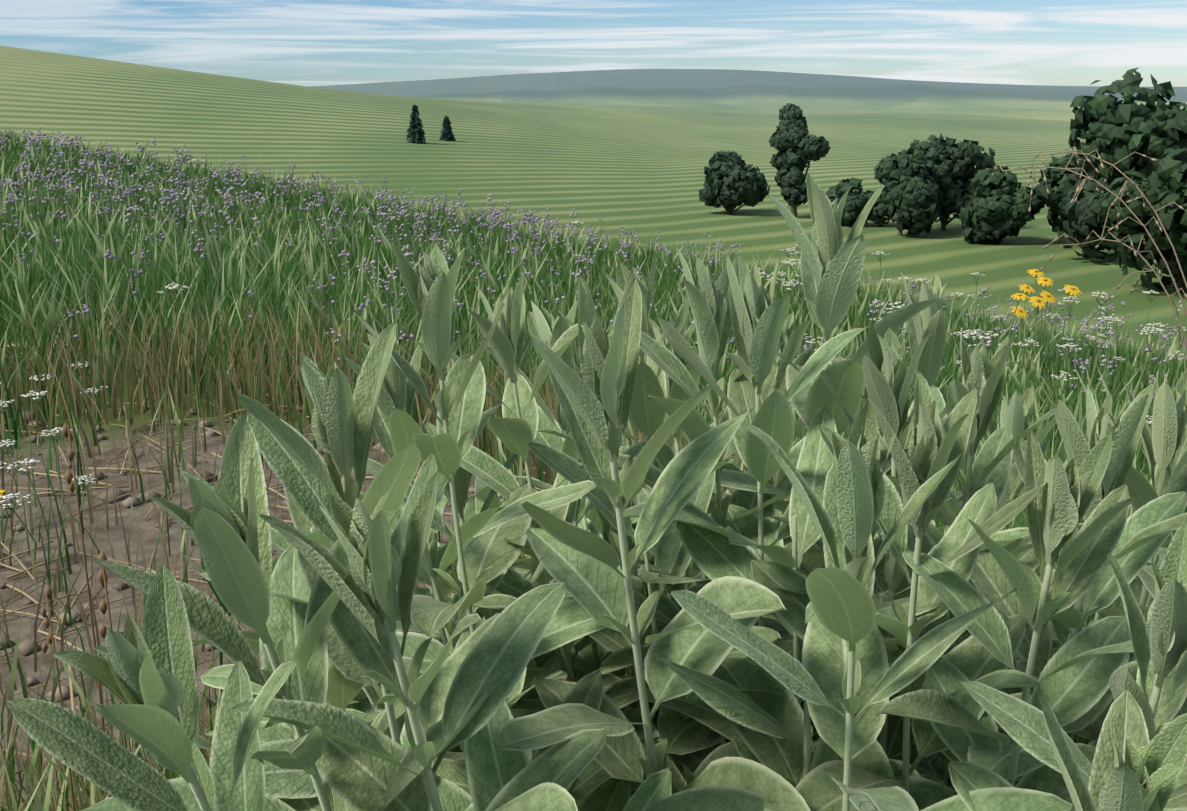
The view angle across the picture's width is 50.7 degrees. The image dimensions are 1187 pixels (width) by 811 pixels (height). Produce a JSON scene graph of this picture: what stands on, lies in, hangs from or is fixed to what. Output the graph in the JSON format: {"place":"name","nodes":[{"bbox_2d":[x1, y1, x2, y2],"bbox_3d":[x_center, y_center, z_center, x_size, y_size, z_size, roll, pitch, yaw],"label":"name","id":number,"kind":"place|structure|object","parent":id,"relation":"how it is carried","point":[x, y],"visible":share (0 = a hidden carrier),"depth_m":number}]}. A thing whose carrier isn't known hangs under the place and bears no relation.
{"place":"outdoors","nodes":[
{"label":"outdoors","id":0,"kind":"place"},
{"bbox_2d":[0,45,1186,810],"bbox_3d":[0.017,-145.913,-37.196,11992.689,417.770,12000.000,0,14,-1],"label":"ground","id":1,"kind":"structure","parent":0,"point":[630,149],"depth_m":218.90},
{"bbox_2d":[0,389,551,805],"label":"dirt patch litter","id":2,"kind":"object","parent":1,"relation":"on","point":[26,647],"visible":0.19,"depth_m":2.69},
{"bbox_2d":[406,105,426,143],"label":"conifer tree","id":3,"kind":"object","parent":1,"relation":"on","point":[416,122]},
{"bbox_2d":[439,115,455,140],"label":"conifer tree","id":4,"kind":"object","parent":1,"relation":"on","point":[447,128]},
{"bbox_2d":[0,125,1186,810],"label":"meadow grass","id":5,"kind":"structure","parent":1,"relation":"on","point":[270,339],"depth_m":4.15},
{"bbox_2d":[0,127,1186,399],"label":"purple flowers","id":6,"kind":"object","parent":1,"relation":"on","point":[320,199],"visible":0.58,"depth_m":7.38},
{"bbox_2d":[0,159,1186,575],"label":"white umbel","id":7,"kind":"object","parent":1,"relation":"on","point":[176,306],"depth_m":3.37},
{"bbox_2d":[0,143,1186,409],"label":"flower stems","id":8,"kind":"object","parent":1,"relation":"on","point":[384,223],"visible":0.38,"depth_m":6.41},
{"bbox_2d":[6,173,1186,810],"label":"sage plant","id":9,"kind":"object","parent":1,"relation":"on","point":[508,715],"depth_m":0.72},
{"bbox_2d":[41,147,1186,810],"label":"bare twigs","id":10,"kind":"object","parent":1,"relation":"on","point":[103,579],"visible":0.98,"depth_m":1.62},
{"bbox_2d":[699,150,769,213],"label":"bush","id":11,"kind":"object","parent":1,"relation":"on","point":[731,180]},
{"bbox_2d":[769,103,830,216],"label":"tree","id":12,"kind":"object","parent":1,"relation":"on","point":[790,135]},
{"bbox_2d":[826,178,890,226],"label":"bush","id":13,"kind":"object","parent":1,"relation":"on","point":[857,199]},
{"bbox_2d":[874,147,942,235],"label":"bush","id":14,"kind":"object","parent":1,"relation":"on","point":[907,179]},
{"bbox_2d":[910,133,995,230],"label":"tree","id":15,"kind":"object","parent":1,"relation":"on","point":[954,164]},
{"bbox_2d":[960,165,1044,243],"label":"bush","id":16,"kind":"object","parent":1,"relation":"on","point":[998,206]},
{"bbox_2d":[1009,281,1071,384],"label":"flower stems","id":17,"kind":"object","parent":1,"relation":"on","point":[1040,332],"visible":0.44,"depth_m":5.11},
{"bbox_2d":[0,269,1082,496],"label":"yellow flower petals","id":18,"kind":"object","parent":17,"relation":"attached to","point":[1044,295],"visible":0.98,"depth_m":5.04},
{"bbox_2d":[1017,270,1075,311],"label":"flower centers","id":19,"kind":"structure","parent":17,"relation":"attached to","point":[1027,287],"depth_m":5.03},
{"bbox_2d":[1034,141,1112,237],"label":"bush","id":20,"kind":"object","parent":1,"relation":"on","point":[1060,183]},
{"bbox_2d":[1057,67,1186,259],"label":"tree","id":21,"kind":"object","parent":1,"relation":"on","point":[1119,130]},
{"bbox_2d":[1097,146,1186,293],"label":"bush","id":22,"kind":"object","parent":1,"relation":"on","point":[1164,184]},
{"bbox_2d":[0,0,1186,86],"label":"sky","id":23,"kind":"structure","parent":0,"point":[294,42]}
]}

